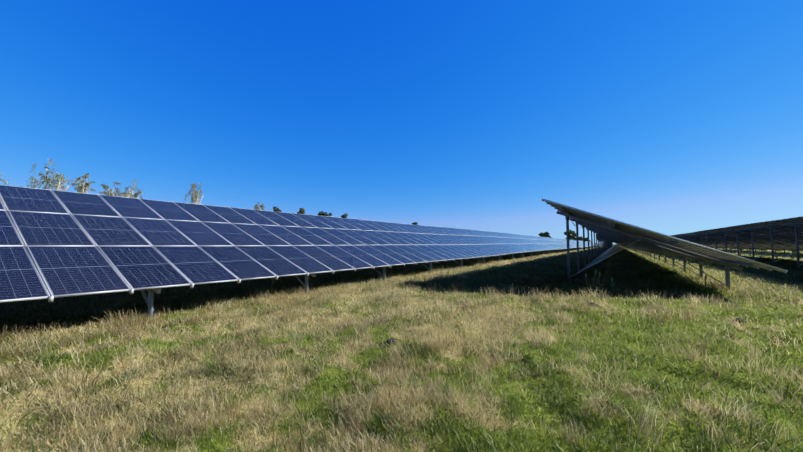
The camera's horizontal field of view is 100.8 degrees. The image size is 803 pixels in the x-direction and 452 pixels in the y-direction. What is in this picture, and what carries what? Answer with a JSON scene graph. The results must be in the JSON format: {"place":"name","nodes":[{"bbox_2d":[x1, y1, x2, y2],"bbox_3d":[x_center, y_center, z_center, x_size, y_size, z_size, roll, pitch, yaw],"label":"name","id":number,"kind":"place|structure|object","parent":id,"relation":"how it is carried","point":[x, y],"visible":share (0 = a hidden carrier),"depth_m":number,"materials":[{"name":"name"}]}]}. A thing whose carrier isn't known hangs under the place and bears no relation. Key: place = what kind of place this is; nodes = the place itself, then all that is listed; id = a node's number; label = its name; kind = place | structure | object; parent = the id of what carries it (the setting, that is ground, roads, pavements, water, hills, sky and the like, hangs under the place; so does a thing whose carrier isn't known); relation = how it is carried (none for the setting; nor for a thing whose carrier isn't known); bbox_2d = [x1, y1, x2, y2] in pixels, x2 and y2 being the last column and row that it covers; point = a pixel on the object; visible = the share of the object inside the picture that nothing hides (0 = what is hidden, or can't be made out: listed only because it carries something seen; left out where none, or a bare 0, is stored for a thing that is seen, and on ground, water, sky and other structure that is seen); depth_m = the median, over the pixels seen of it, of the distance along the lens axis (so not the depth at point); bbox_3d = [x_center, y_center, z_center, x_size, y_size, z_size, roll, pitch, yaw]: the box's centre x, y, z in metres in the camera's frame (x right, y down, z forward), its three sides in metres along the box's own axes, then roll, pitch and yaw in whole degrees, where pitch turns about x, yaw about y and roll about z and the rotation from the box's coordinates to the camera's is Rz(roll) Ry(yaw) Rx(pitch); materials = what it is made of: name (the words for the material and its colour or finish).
{"place":"outdoors","nodes":[
{"label":"outdoors","id":0,"kind":"place"},
{"bbox_2d":[0,244,802,451],"bbox_3d":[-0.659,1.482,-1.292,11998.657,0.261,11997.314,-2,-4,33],"label":"ground","id":1,"kind":"structure","parent":0,"point":[732,383],"depth_m":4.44,"materials":[{"name":"green plant"}]},
{"bbox_2d":[20,158,72,190],"bbox_3d":[-37.792,-1.744,35.335,3.904,11.088,3.629,-2,-4,33],"label":"gum tree","id":2,"kind":"object","parent":1,"relation":"on","point":[52,181],"visible":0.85,"depth_m":35.47,"materials":[{"name":"green plant"}]},
{"bbox_2d":[70,173,95,193],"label":"gum tree","id":3,"kind":"object","parent":1,"relation":"on","point":[83,184],"visible":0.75,"depth_m":41.27,"materials":[{"name":"green plant"}]},
{"bbox_2d":[99,182,121,195],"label":"gum tree","id":4,"kind":"object","parent":1,"relation":"on","point":[110,193],"visible":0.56,"depth_m":44.59,"materials":[{"name":"green plant"}]},
{"bbox_2d":[115,180,142,198],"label":"gum tree","id":5,"kind":"object","parent":1,"relation":"on","point":[128,194],"visible":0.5,"depth_m":46.53,"materials":[{"name":"green plant"}]},
{"bbox_2d":[183,183,202,204],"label":"gum tree","id":6,"kind":"object","parent":1,"relation":"on","point":[195,193],"visible":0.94,"depth_m":55.88,"materials":[{"name":"green plant"}]},
{"bbox_2d":[254,202,264,210],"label":"gum tree","id":7,"kind":"object","parent":1,"relation":"on","point":[258,207],"visible":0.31,"depth_m":87.55,"materials":[{"name":"green plant"}]},
{"bbox_2d":[273,206,281,211],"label":"tree","id":8,"kind":"object","parent":1,"relation":"on","point":[276,209],"visible":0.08,"depth_m":158.10,"materials":[{"name":"green plant"}]},
{"bbox_2d":[0,185,600,318],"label":"solar panel array","id":9,"kind":"object","parent":1,"relation":"on","point":[65,270],"depth_m":9.31,"materials":[{"name":"blue glass"}]},
{"bbox_2d":[297,208,304,213],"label":"tree","id":10,"kind":"object","parent":1,"relation":"on","point":[301,210],"visible":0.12,"depth_m":171.21,"materials":[{"name":"green plant"}]},
{"bbox_2d":[318,211,331,216],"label":"tree","id":11,"kind":"object","parent":1,"relation":"on","point":[320,213],"visible":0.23,"depth_m":183.49,"materials":[{"name":"green plant"}]},
{"bbox_2d":[386,338,395,343],"bbox_3d":[-0.163,1.786,5.219,0.186,0.057,0.189,1,-3,-17],"label":"soil clod","id":12,"kind":"object","parent":1,"relation":"on","point":[388,341],"visible":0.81,"depth_m":5.15,"materials":[{"name":"brown soil"}]},
{"bbox_2d":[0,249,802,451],"bbox_3d":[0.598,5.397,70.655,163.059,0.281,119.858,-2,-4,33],"label":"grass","id":13,"kind":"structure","parent":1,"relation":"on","point":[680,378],"depth_m":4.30,"materials":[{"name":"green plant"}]},
{"bbox_2d":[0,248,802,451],"bbox_3d":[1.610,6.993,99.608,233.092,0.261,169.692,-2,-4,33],"label":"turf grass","id":14,"kind":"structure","parent":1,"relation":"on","point":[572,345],"depth_m":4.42,"materials":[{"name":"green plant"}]},
{"bbox_2d":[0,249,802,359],"bbox_3d":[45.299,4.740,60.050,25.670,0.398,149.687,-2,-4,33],"label":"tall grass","id":15,"kind":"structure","parent":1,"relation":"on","point":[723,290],"depth_m":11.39,"materials":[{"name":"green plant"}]},
{"bbox_2d":[543,232,550,237],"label":"horizon tree","id":16,"kind":"object","parent":1,"relation":"on","point":[545,234],"visible":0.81,"depth_m":274.03,"materials":[{"name":"green plant"}]},
{"bbox_2d":[564,229,575,238],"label":"horizon tree","id":17,"kind":"object","parent":1,"relation":"on","point":[572,234],"visible":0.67,"depth_m":247.93,"materials":[{"name":"green plant"}]},
{"bbox_2d":[581,302,599,307],"bbox_3d":[4.745,1.970,8.334,0.455,0.115,0.464,-2,-4,33],"label":"soil clod","id":18,"kind":"object","parent":1,"relation":"on","point":[594,305],"visible":0.42,"depth_m":8.22,"materials":[{"name":"brown soil"}]},
{"bbox_2d":[589,270,599,291],"bbox_3d":[6.200,1.793,10.807,0.227,0.770,0.374,1,-3,-26],"label":"weed","id":19,"kind":"object","parent":1,"relation":"on","point":[593,280],"visible":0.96,"depth_m":10.77,"materials":[{"name":"green plant"}]},
{"bbox_2d":[593,272,603,290],"bbox_3d":[6.437,1.833,10.899,0.265,0.680,0.317,2,-4,-33],"label":"weed","id":20,"kind":"object","parent":1,"relation":"on","point":[599,281],"visible":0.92,"depth_m":10.87,"materials":[{"name":"green plant"}]},
{"bbox_2d":[541,198,787,289],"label":"solar panel array","id":21,"kind":"object","parent":1,"relation":"on","point":[610,231],"visible":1,"depth_m":13.59,"materials":[{"name":"glass"}]},
{"bbox_2d":[700,275,707,288],"bbox_3d":[10.287,1.927,11.310,0.202,0.554,0.424,-1,-3,13],"label":"weed","id":22,"kind":"object","parent":1,"relation":"on","point":[705,284],"visible":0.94,"depth_m":11.25,"materials":[{"name":"green plant"}]},
{"bbox_2d":[670,216,802,267],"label":"solar panel array","id":23,"kind":"object","parent":1,"relation":"on","point":[780,235],"visible":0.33,"depth_m":32.64,"materials":[{"name":"glass"}]},
{"bbox_2d":[733,318,746,322],"bbox_3d":[6.656,1.853,6.525,0.223,0.104,0.207,-2,-4,33],"label":"soil clod","id":24,"kind":"object","parent":1,"relation":"on","point":[741,320],"visible":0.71,"depth_m":6.48,"materials":[{"name":"brown soil"}]},
{"bbox_2d":[0,0,802,243],"label":"sky","id":25,"kind":"structure","parent":0,"point":[667,117],"materials":[{"name":"blue"}]}
]}

